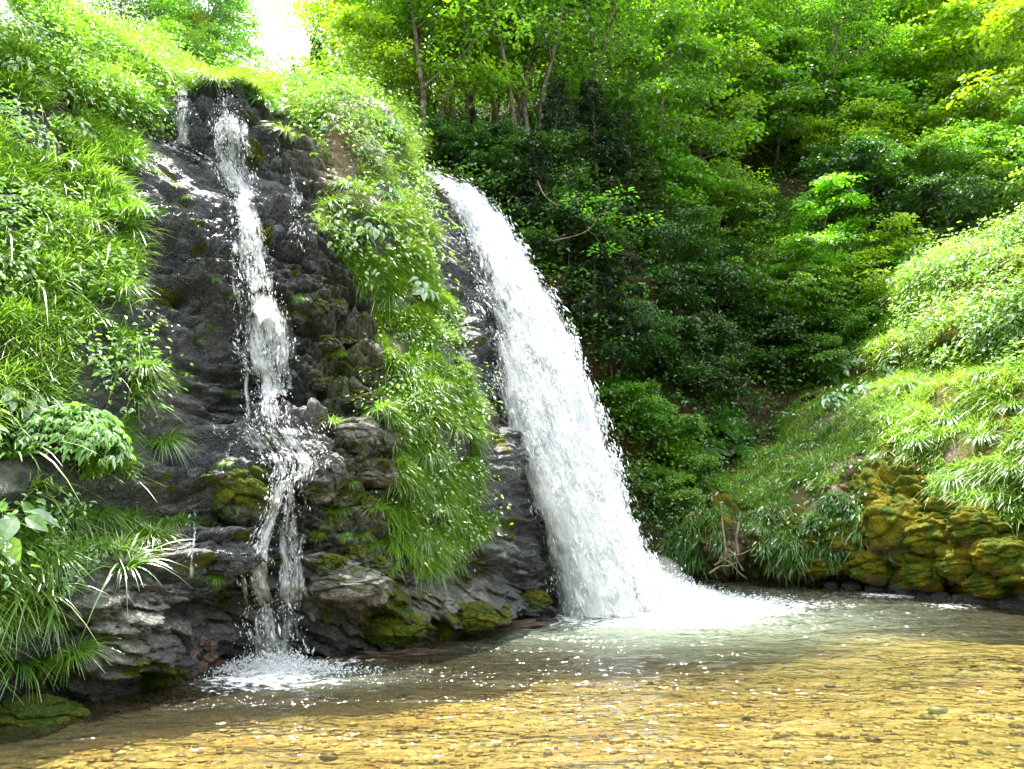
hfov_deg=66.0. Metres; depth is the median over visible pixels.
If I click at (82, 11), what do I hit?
leafy plant
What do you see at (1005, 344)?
grass tuft
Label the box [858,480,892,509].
mossy boulder
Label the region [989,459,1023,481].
grass tuft
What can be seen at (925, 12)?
maple tree
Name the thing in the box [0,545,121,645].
grass tuft
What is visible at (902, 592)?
stone
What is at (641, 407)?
fern
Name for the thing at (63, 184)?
grass tuft
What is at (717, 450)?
fern
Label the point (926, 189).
maple tree
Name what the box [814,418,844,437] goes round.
grass tuft
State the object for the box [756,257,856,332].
maple tree
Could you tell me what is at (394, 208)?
grass
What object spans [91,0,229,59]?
broadleaf tree
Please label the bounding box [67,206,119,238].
grass tuft
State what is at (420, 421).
grass tuft
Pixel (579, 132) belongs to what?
leafy bush
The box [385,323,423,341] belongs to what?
grass tuft
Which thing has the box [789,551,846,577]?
mossy boulder
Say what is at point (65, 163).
grass tuft
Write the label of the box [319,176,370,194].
grass tuft
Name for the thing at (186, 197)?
grass tuft
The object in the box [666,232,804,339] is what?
maple tree
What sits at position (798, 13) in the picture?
broadleaf tree
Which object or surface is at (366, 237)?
grass tuft
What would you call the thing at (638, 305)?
leafy bush
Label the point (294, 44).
sky
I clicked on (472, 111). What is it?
slender tree
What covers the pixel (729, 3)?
broadleaf tree
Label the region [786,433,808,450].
grass tuft
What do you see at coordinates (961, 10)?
maple tree
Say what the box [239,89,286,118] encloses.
grass tuft
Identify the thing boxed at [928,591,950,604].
stone
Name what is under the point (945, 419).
grass tuft
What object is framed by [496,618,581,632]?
rock slab
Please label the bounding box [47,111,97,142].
leafy plant
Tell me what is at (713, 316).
leafy bush
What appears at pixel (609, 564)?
waterfall
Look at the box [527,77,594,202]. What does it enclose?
conifer tree
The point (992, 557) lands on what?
mossy boulder
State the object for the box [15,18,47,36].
leafy plant
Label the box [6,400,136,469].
lobed shrub
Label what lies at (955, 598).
stone
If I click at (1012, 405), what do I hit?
grass tuft
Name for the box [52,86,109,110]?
grass tuft
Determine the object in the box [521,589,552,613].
mossy boulder
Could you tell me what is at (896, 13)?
broadleaf tree
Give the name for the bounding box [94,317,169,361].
grass tuft
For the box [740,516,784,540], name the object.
grass tuft
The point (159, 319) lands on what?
grass tuft
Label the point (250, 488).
mossy boulder
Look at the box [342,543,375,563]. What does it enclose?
stone
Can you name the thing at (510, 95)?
slender tree
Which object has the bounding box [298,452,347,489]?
boulder
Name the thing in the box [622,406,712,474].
leafy bush
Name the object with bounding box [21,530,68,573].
leafy plant
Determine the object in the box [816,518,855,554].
mossy boulder
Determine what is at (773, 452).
grass tuft
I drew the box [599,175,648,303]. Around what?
conifer tree
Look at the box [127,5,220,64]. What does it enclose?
maple tree
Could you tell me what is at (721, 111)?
maple tree
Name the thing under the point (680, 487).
leafy plant
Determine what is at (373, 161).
grass tuft
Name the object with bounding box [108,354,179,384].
grass tuft
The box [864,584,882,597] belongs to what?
stone
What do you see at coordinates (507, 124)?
leafy bush
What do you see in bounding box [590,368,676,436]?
leafy bush
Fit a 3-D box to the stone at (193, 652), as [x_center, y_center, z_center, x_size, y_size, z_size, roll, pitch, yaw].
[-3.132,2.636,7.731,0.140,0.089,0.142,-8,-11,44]
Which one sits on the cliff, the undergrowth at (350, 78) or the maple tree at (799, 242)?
the undergrowth at (350, 78)
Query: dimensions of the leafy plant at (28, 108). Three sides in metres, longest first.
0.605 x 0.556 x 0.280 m
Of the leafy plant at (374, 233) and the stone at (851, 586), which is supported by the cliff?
the leafy plant at (374, 233)
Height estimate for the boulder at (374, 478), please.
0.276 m
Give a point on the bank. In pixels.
(906, 480)
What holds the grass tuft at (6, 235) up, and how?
on the cliff
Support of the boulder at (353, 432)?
on the cliff
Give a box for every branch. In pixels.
[537,181,556,204]
[552,184,665,257]
[688,124,751,161]
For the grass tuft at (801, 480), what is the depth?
16.84 m
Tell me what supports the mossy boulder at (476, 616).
on the cliff
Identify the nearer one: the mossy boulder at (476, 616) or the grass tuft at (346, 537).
the grass tuft at (346, 537)
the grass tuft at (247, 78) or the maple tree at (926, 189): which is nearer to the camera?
the grass tuft at (247, 78)
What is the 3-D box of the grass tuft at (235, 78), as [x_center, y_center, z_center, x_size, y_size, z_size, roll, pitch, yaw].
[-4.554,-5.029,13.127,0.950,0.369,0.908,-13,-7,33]
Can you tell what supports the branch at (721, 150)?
attached to the maple tree at (700, 51)
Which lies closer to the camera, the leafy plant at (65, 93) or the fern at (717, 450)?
the leafy plant at (65, 93)
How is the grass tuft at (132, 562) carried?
on the cliff
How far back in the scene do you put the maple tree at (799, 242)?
23.39 m
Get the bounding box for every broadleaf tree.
[75,0,206,61]
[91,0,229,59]
[125,0,281,72]
[286,0,477,122]
[310,0,549,140]
[478,0,715,125]
[533,0,758,110]
[631,0,822,83]
[695,0,862,80]
[772,0,941,63]
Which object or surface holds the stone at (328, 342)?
on the cliff
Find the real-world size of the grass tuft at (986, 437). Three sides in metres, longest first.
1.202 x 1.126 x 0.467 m
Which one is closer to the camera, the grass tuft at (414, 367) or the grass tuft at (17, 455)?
the grass tuft at (17, 455)
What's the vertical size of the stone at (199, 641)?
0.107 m
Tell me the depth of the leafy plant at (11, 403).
7.07 m
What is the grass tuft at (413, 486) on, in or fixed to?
on the cliff
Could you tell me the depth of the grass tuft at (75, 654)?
6.64 m
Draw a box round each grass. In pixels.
[0,0,296,704]
[276,77,454,264]
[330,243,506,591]
[651,460,869,587]
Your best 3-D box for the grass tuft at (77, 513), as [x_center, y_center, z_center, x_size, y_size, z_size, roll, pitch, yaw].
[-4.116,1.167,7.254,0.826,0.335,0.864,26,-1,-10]
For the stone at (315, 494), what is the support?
on the cliff
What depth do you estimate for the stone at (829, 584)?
15.43 m
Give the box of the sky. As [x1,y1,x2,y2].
[0,0,447,95]
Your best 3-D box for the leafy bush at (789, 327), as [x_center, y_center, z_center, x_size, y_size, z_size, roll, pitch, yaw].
[7.784,-1.124,23.280,3.350,2.622,3.512,-7,-10,39]
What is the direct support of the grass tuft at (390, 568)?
on the cliff
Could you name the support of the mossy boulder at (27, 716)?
on the cliff
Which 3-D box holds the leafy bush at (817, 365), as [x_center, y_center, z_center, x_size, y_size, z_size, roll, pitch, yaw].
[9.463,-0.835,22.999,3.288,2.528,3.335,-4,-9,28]
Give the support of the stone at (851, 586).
on the bank
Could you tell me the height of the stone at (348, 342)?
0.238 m
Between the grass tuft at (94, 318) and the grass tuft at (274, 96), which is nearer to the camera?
the grass tuft at (94, 318)
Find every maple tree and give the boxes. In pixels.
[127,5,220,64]
[145,15,253,70]
[287,0,508,132]
[578,5,777,182]
[611,120,740,246]
[616,33,782,170]
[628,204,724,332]
[663,154,783,243]
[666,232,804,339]
[669,5,822,164]
[675,0,799,64]
[690,25,874,178]
[697,227,843,334]
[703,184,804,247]
[748,171,913,274]
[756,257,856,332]
[780,60,931,155]
[782,95,918,190]
[794,132,921,241]
[821,12,989,140]
[829,212,937,305]
[847,128,991,255]
[849,0,1023,110]
[855,275,935,335]
[864,0,951,65]
[882,44,1023,176]
[882,115,1023,226]
[884,170,1008,250]
[888,0,1003,47]
[919,0,1023,178]
[936,90,1023,224]
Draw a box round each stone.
[182,668,197,678]
[186,648,199,656]
[194,636,208,646]
[194,660,207,672]
[197,649,217,662]
[202,639,217,650]
[211,659,225,672]
[221,643,233,650]
[289,310,312,324]
[301,484,340,503]
[307,297,329,315]
[310,375,334,391]
[311,514,354,534]
[315,553,345,576]
[318,334,338,350]
[325,487,359,510]
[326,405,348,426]
[328,299,346,314]
[333,388,364,409]
[337,335,359,348]
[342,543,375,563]
[349,365,373,385]
[350,492,378,512]
[354,392,388,410]
[357,412,377,422]
[366,555,391,574]
[821,580,839,592]
[841,582,863,595]
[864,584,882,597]
[895,589,910,598]
[917,591,928,599]
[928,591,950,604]
[947,594,962,604]
[962,595,977,608]
[974,598,989,608]
[989,600,999,609]
[997,599,1013,613]
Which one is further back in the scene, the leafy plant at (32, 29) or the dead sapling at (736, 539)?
the dead sapling at (736, 539)
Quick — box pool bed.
[0,605,1023,768]
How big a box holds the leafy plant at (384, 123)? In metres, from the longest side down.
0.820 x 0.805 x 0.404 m
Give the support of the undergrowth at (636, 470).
on the hill
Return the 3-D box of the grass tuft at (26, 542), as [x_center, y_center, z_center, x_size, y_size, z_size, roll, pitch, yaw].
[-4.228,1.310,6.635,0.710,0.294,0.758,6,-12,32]
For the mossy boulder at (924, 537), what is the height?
0.957 m
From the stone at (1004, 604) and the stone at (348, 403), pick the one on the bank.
the stone at (1004, 604)
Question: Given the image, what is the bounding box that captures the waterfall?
[423,165,819,621]
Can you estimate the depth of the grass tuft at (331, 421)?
9.36 m
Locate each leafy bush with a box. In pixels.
[407,112,486,167]
[442,119,525,176]
[451,116,554,192]
[472,126,597,223]
[503,184,638,275]
[509,123,599,179]
[557,283,683,378]
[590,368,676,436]
[619,310,715,393]
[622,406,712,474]
[635,454,734,516]
[654,293,748,373]
[661,319,764,402]
[721,303,836,389]
[773,313,884,386]
[822,300,914,367]
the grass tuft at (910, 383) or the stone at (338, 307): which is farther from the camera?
the grass tuft at (910, 383)
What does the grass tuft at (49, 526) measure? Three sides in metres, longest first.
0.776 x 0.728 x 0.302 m
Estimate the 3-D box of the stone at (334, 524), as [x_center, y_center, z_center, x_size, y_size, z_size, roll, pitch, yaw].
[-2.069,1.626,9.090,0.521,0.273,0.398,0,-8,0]
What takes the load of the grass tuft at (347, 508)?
on the cliff
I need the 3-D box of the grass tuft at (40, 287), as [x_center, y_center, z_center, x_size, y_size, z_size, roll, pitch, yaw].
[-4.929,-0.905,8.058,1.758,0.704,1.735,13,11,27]
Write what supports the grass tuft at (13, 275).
on the cliff
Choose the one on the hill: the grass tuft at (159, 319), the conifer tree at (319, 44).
the conifer tree at (319, 44)
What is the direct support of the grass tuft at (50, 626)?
on the cliff
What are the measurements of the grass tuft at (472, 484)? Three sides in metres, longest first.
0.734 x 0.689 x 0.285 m
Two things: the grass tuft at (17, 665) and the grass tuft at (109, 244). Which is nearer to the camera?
the grass tuft at (17, 665)
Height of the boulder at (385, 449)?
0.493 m
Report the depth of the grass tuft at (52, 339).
7.54 m
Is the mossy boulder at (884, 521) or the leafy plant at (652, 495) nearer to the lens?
the mossy boulder at (884, 521)
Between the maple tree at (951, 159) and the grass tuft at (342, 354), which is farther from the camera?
the maple tree at (951, 159)
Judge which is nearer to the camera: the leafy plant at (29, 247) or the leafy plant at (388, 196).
the leafy plant at (29, 247)
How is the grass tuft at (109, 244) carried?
on the cliff
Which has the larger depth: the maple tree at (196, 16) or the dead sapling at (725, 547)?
the maple tree at (196, 16)
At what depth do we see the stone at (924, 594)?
14.04 m
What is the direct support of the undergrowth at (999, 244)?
on the bank
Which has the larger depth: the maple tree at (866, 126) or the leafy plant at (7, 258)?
the maple tree at (866, 126)
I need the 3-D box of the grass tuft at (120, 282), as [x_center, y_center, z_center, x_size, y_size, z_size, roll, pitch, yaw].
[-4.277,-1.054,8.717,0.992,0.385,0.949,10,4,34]
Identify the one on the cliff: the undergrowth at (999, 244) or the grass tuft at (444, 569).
the grass tuft at (444, 569)
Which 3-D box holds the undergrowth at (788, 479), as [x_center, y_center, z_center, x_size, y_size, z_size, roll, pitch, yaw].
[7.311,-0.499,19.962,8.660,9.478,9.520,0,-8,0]
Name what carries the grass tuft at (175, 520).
on the cliff
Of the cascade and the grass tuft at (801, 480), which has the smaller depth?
the cascade
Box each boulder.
[0,693,94,743]
[139,672,186,692]
[205,539,265,577]
[210,465,279,524]
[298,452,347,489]
[308,566,392,602]
[330,416,383,452]
[354,468,410,487]
[359,612,436,647]
[379,421,405,457]
[433,619,454,640]
[437,597,458,618]
[449,601,500,632]
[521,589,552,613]
[761,562,801,579]
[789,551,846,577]
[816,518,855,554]
[845,549,897,585]
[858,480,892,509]
[859,495,923,563]
[876,440,901,456]
[898,562,945,590]
[902,511,948,557]
[933,550,975,584]
[945,505,1013,547]
[961,572,1013,598]
[967,534,1023,577]
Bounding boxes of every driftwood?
[709,562,735,573]
[714,549,751,565]
[720,556,746,578]
[728,549,743,570]
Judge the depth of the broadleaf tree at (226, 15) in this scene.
27.89 m
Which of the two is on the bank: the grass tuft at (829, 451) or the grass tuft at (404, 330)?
the grass tuft at (829, 451)
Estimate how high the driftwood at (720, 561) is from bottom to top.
0.340 m
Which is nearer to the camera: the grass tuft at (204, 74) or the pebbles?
the pebbles
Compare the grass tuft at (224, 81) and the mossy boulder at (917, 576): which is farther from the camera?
the mossy boulder at (917, 576)
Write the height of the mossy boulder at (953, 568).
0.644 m
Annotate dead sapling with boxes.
[720,504,727,555]
[734,511,740,553]
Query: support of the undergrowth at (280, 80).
on the cliff
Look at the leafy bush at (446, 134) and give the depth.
20.24 m
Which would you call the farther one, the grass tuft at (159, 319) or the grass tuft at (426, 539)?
the grass tuft at (426, 539)
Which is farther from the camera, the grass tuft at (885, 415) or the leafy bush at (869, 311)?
the leafy bush at (869, 311)
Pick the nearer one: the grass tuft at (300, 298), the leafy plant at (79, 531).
the leafy plant at (79, 531)
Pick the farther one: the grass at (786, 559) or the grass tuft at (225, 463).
the grass at (786, 559)
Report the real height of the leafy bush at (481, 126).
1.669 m
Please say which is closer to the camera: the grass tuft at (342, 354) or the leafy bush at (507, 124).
the grass tuft at (342, 354)
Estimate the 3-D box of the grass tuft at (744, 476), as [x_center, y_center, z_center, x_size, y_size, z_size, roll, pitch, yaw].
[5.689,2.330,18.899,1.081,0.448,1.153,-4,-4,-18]
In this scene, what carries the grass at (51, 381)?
on the cliff
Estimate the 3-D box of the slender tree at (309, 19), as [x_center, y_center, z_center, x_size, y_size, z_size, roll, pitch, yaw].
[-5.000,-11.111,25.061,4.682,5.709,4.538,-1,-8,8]
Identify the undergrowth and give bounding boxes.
[0,0,196,633]
[0,0,1023,606]
[135,19,385,126]
[268,58,477,328]
[646,236,881,566]
[874,201,1023,398]
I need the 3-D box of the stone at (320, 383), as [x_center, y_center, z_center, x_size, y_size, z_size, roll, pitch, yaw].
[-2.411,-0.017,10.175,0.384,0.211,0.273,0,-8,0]
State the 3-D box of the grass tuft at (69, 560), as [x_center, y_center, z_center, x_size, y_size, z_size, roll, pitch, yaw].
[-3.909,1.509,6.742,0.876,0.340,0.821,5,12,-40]
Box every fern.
[609,390,656,414]
[618,403,685,441]
[666,420,712,437]
[689,434,733,466]
[692,403,748,442]
[713,434,756,460]
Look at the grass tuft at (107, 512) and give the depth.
7.49 m
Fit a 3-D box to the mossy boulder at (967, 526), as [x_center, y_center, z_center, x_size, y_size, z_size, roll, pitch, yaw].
[7.843,2.403,13.242,1.011,0.755,0.905,0,-8,0]
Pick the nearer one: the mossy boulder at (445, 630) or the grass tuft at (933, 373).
the mossy boulder at (445, 630)
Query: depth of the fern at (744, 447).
20.66 m
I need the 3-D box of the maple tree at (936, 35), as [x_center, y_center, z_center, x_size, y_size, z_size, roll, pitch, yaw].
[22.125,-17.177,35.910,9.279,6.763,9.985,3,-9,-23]
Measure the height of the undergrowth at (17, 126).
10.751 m
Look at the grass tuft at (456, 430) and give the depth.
10.38 m
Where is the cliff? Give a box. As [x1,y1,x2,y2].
[0,65,626,744]
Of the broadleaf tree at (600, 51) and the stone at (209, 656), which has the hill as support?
the broadleaf tree at (600, 51)
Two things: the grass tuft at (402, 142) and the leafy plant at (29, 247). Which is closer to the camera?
the leafy plant at (29, 247)
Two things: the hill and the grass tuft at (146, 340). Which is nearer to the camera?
the grass tuft at (146, 340)
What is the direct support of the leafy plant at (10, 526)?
on the cliff
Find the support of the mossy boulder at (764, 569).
on the bank
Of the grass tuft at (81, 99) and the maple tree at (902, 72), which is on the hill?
the maple tree at (902, 72)
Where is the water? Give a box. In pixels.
[0,576,1023,768]
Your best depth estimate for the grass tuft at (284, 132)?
12.32 m
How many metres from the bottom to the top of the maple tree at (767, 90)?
5.598 m
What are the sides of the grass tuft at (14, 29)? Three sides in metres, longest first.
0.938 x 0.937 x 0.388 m
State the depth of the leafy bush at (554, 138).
20.05 m
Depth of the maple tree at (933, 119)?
29.30 m
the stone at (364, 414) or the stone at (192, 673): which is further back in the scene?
the stone at (364, 414)
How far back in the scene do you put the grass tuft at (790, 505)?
16.35 m
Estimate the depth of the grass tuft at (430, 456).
9.84 m
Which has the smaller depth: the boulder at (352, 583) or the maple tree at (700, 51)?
the boulder at (352, 583)
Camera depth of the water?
8.01 m
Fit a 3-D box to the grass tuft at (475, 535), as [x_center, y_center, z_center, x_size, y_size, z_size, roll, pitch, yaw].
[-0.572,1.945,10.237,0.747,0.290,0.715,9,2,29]
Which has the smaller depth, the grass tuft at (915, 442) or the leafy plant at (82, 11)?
the leafy plant at (82, 11)
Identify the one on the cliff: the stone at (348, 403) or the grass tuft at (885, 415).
the stone at (348, 403)
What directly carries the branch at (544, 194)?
attached to the cliff
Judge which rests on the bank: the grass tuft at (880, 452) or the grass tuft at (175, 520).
the grass tuft at (880, 452)
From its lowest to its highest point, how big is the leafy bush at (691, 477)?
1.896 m
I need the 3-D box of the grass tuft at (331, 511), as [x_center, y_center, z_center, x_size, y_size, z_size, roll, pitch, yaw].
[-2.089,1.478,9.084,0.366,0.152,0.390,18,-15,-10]
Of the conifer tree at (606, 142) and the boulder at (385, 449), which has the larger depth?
the conifer tree at (606, 142)
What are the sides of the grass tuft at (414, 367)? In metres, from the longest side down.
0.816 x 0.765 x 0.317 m
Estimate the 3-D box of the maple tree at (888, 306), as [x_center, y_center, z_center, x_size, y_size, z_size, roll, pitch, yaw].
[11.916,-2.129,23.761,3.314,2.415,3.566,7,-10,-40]
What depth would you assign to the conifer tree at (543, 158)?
19.70 m
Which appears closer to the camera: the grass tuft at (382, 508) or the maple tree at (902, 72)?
the grass tuft at (382, 508)
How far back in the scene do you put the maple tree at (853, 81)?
30.20 m
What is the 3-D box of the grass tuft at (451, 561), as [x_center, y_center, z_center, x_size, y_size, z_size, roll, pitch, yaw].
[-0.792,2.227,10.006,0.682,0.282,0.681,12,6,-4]
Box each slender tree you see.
[273,0,377,74]
[355,0,554,124]
[374,1,596,125]
[418,0,598,155]
[437,0,634,131]
[443,0,628,141]
[750,0,913,155]
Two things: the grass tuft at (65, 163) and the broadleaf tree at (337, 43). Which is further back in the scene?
the broadleaf tree at (337, 43)
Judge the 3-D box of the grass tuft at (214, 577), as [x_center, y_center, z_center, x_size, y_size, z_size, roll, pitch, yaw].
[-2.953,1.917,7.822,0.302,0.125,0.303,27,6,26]
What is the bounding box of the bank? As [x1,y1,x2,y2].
[654,215,1023,642]
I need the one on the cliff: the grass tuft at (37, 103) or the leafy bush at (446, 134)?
the grass tuft at (37, 103)
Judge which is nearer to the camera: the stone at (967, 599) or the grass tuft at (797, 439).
the stone at (967, 599)
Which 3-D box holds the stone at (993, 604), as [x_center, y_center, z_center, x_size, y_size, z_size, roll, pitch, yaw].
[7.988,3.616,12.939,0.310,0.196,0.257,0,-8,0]
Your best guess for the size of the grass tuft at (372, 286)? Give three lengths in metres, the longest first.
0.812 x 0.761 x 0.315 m
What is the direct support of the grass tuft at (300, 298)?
on the cliff
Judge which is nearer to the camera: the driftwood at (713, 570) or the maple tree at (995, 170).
the driftwood at (713, 570)
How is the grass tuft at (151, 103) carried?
on the cliff
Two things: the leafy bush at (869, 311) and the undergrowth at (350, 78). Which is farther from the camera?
the leafy bush at (869, 311)
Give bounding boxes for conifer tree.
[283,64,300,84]
[305,37,327,82]
[502,127,572,255]
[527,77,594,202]
[551,215,650,358]
[569,78,646,221]
[598,109,681,245]
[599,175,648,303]
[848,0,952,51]
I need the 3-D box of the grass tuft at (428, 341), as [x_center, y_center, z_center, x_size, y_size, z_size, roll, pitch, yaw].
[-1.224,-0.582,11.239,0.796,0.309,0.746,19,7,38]
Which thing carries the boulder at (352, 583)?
on the cliff
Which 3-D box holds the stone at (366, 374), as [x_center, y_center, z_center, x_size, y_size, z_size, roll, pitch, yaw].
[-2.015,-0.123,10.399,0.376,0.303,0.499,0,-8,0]
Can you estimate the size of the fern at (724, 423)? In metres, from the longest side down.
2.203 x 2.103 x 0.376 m
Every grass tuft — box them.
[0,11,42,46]
[0,222,66,270]
[0,263,114,328]
[0,324,83,365]
[0,430,86,501]
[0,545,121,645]
[0,606,62,661]
[0,653,78,702]
[1,153,64,188]
[2,262,53,296]
[3,91,63,121]
[4,605,82,659]
[6,534,106,589]
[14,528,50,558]
[17,210,93,242]
[18,514,73,539]
[22,137,92,181]
[33,628,136,686]
[38,40,88,66]
[42,169,88,195]
[45,502,106,535]
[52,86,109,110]
[57,301,132,340]
[65,525,192,638]
[66,254,115,278]
[66,525,112,544]
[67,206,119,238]
[76,501,133,536]
[79,226,157,272]
[87,272,156,304]
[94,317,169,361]
[105,198,168,219]
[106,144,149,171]
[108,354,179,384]
[116,503,155,529]
[116,516,183,553]
[128,94,181,126]
[129,50,190,88]
[139,425,207,470]
[147,506,203,536]
[151,316,169,326]
[159,49,231,77]
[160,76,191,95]
[174,64,238,92]
[176,194,198,201]
[177,371,194,379]
[188,70,249,93]
[205,575,225,588]
[218,458,233,469]
[220,67,261,89]
[220,69,269,106]
[227,69,283,114]
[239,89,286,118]
[255,122,299,141]
[264,86,285,104]
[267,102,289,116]
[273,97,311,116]
[289,295,305,304]
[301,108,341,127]
[307,528,328,545]
[310,192,354,215]
[311,414,340,426]
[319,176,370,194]
[320,507,341,516]
[324,504,351,517]
[327,349,349,357]
[329,239,356,256]
[332,218,358,233]
[337,531,354,544]
[339,224,388,249]
[340,496,403,525]
[345,477,361,491]
[351,529,375,544]
[355,276,386,301]
[357,152,394,172]
[360,396,413,418]
[360,537,389,556]
[368,290,414,312]
[381,473,438,500]
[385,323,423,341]
[386,558,407,585]
[389,137,414,152]
[391,356,430,385]
[396,524,448,559]
[405,412,441,435]
[406,443,456,478]
[411,335,447,355]
[416,557,460,595]
[419,488,462,525]
[437,377,463,398]
[440,556,470,578]
[442,419,479,447]
[456,476,483,494]
[464,527,487,549]
[730,474,758,484]
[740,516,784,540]
[762,446,786,457]
[771,498,803,511]
[784,472,811,488]
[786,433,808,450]
[812,445,843,458]
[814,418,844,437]
[860,444,900,463]
[863,406,903,426]
[881,376,927,396]
[892,433,939,454]
[915,406,964,438]
[917,466,983,499]
[923,368,947,378]
[952,360,1002,384]
[956,426,1005,457]
[971,487,1012,510]
[984,396,1023,422]
[986,337,1023,355]
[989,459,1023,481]
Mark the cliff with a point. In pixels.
(162, 623)
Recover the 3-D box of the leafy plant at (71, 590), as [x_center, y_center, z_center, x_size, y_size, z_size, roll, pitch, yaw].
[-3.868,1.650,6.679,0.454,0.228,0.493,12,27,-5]
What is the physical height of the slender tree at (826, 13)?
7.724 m
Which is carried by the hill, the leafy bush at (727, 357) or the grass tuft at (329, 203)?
the leafy bush at (727, 357)
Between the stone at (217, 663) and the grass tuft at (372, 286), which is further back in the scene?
the grass tuft at (372, 286)
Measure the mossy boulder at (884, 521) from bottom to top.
1.238 m
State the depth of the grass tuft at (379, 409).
9.61 m
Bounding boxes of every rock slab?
[304,648,457,663]
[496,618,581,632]
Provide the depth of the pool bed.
7.82 m
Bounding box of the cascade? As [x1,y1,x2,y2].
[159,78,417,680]
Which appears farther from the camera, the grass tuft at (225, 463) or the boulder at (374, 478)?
the boulder at (374, 478)
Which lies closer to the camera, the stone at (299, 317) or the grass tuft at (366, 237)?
the stone at (299, 317)
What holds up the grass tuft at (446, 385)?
on the cliff
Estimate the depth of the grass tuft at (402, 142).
14.53 m
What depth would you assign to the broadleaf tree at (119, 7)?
29.18 m
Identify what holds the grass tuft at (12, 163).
on the cliff
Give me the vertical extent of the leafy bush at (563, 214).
2.384 m
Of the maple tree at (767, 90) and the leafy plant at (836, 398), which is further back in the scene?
the maple tree at (767, 90)
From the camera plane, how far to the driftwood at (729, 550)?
15.39 m
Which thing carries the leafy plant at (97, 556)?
on the cliff
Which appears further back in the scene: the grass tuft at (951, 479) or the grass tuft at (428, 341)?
the grass tuft at (951, 479)
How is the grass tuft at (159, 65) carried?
on the cliff
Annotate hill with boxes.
[20,1,1023,571]
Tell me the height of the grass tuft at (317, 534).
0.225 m
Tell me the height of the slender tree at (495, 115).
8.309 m
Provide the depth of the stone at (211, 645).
7.93 m
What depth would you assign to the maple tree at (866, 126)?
29.11 m
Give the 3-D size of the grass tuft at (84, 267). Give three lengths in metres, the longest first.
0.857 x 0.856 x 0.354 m
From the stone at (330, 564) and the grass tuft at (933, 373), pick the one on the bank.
the grass tuft at (933, 373)
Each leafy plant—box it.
[0,50,53,90]
[0,99,42,129]
[0,233,61,265]
[0,247,43,275]
[0,379,48,423]
[0,498,61,565]
[2,568,44,596]
[10,181,64,210]
[14,125,60,148]
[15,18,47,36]
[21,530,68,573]
[31,564,87,604]
[36,77,81,106]
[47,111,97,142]
[52,3,84,17]
[60,524,90,544]
[78,539,118,566]
[354,213,396,243]
[369,180,406,204]
[378,117,411,143]
[406,273,438,301]
[644,489,665,506]
[673,479,694,498]
[811,391,851,414]
[826,358,864,384]
[828,383,870,395]
[877,351,905,380]
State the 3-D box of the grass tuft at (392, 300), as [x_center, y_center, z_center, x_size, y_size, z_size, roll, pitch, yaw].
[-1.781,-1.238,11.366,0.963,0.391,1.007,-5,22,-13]
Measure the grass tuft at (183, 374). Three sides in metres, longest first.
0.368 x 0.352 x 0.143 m
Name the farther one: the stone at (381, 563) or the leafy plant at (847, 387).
the leafy plant at (847, 387)
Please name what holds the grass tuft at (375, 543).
on the cliff
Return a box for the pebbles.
[0,655,1023,768]
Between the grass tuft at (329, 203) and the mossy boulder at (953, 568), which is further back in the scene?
the mossy boulder at (953, 568)
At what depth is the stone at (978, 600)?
13.09 m
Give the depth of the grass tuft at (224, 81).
12.83 m
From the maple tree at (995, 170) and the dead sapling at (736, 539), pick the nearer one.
the dead sapling at (736, 539)
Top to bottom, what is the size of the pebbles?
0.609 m
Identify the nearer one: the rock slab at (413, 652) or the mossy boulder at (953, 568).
the rock slab at (413, 652)
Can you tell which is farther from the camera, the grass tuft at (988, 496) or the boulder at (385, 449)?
the grass tuft at (988, 496)
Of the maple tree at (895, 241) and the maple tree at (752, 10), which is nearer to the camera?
the maple tree at (895, 241)
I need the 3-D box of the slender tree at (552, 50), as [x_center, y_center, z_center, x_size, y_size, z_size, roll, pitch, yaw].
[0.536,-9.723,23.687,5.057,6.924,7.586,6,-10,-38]
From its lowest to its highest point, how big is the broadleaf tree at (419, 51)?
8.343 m
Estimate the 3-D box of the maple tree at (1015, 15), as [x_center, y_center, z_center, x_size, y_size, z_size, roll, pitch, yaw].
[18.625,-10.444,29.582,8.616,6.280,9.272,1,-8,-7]
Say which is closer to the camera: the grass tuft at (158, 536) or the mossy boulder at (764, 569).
the grass tuft at (158, 536)
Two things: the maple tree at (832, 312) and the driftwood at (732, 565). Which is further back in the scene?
the maple tree at (832, 312)
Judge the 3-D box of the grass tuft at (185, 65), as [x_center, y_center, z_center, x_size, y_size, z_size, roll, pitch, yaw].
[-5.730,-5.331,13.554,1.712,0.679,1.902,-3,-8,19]
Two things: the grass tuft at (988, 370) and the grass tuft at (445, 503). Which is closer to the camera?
the grass tuft at (445, 503)
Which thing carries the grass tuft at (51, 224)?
on the cliff

